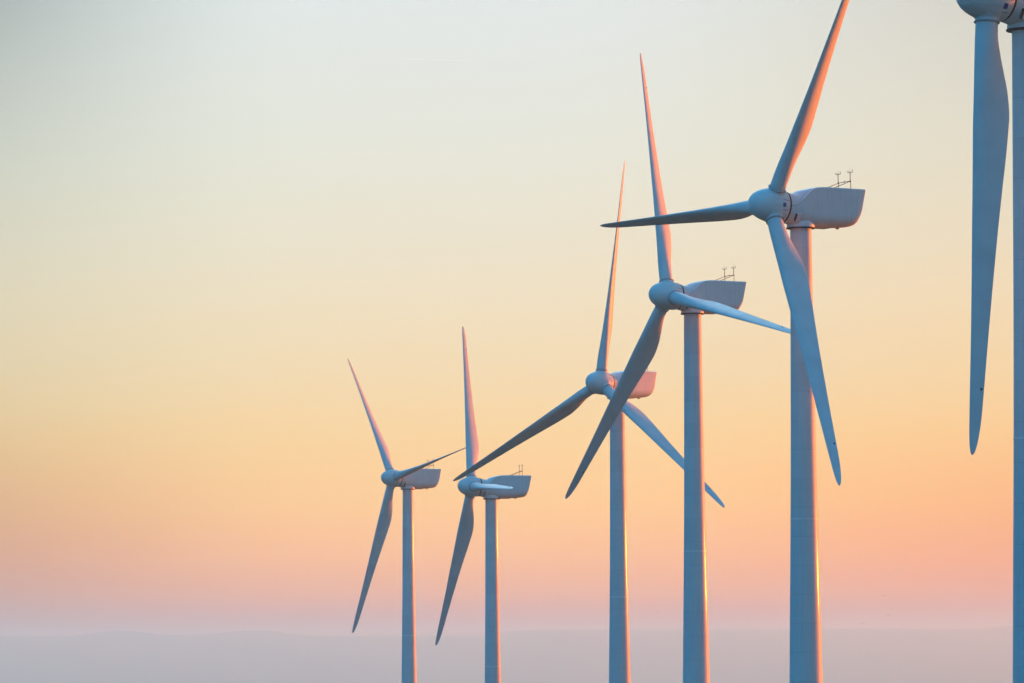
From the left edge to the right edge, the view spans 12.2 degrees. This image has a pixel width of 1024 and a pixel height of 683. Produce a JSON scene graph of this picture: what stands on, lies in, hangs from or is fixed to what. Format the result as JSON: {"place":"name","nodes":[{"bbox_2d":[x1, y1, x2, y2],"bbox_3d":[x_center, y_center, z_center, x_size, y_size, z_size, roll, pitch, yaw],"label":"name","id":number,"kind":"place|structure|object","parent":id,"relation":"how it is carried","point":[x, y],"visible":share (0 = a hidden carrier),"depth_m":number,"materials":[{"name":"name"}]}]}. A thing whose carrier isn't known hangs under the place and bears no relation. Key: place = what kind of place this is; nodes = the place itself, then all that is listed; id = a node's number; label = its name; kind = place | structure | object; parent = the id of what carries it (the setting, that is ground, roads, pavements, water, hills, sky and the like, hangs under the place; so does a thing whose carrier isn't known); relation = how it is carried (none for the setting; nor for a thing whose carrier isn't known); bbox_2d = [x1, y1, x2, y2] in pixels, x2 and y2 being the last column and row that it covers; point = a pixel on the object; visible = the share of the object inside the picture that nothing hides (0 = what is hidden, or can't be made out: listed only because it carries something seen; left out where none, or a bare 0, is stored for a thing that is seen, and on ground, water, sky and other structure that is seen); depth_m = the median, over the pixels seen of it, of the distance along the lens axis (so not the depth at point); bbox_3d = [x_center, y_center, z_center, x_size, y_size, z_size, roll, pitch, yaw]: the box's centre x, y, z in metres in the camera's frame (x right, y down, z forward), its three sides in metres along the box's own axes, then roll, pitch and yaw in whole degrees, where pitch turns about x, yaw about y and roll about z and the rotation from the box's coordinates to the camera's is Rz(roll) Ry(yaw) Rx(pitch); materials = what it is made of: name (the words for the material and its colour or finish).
{"place":"outdoors","nodes":[
{"label":"outdoors","id":0,"kind":"place"},
{"bbox_2d":[0,625,1012,682],"bbox_3d":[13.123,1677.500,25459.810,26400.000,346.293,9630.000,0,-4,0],"label":"hills","id":1,"kind":"structure","parent":0,"point":[896,655],"depth_m":23383.17,"materials":[{"name":"grey"}]},
{"bbox_2d":[0,0,1013,635],"label":"sky","id":2,"kind":"structure","parent":0,"point":[209,209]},
{"bbox_3d":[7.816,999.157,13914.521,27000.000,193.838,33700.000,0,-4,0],"label":"ground","id":3,"kind":"structure","parent":0,"visible":0},
{"bbox_2d":[348,359,465,682],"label":"wind turbine","id":4,"kind":"object","parent":3,"relation":"on","point":[408,481],"visible":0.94,"depth_m":960.65,"materials":[{"name":"paint"}]},
{"bbox_2d":[435,326,531,682],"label":"wind turbine","id":5,"kind":"object","parent":3,"relation":"on","point":[491,491],"visible":1,"depth_m":839.73,"materials":[{"name":"paint"}]},
{"bbox_2d":[453,161,724,682],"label":"wind turbine","id":6,"kind":"object","parent":3,"relation":"on","point":[600,380],"visible":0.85,"depth_m":705.49,"materials":[{"name":"paint"}]},
{"bbox_2d":[565,53,789,682],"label":"wind turbine","id":7,"kind":"object","parent":3,"relation":"on","point":[693,302],"visible":0.99,"depth_m":590.64,"materials":[{"name":"paint"}]},
{"bbox_2d":[600,0,865,682],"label":"wind turbine","id":8,"kind":"object","parent":3,"relation":"on","point":[775,206],"visible":1,"depth_m":479.95,"materials":[{"name":"paint"}]},
{"bbox_2d":[956,0,1023,682],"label":"wind turbine","id":9,"kind":"object","parent":3,"relation":"on","point":[990,120],"visible":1,"depth_m":340.76,"materials":[{"name":"paint"}]}
]}

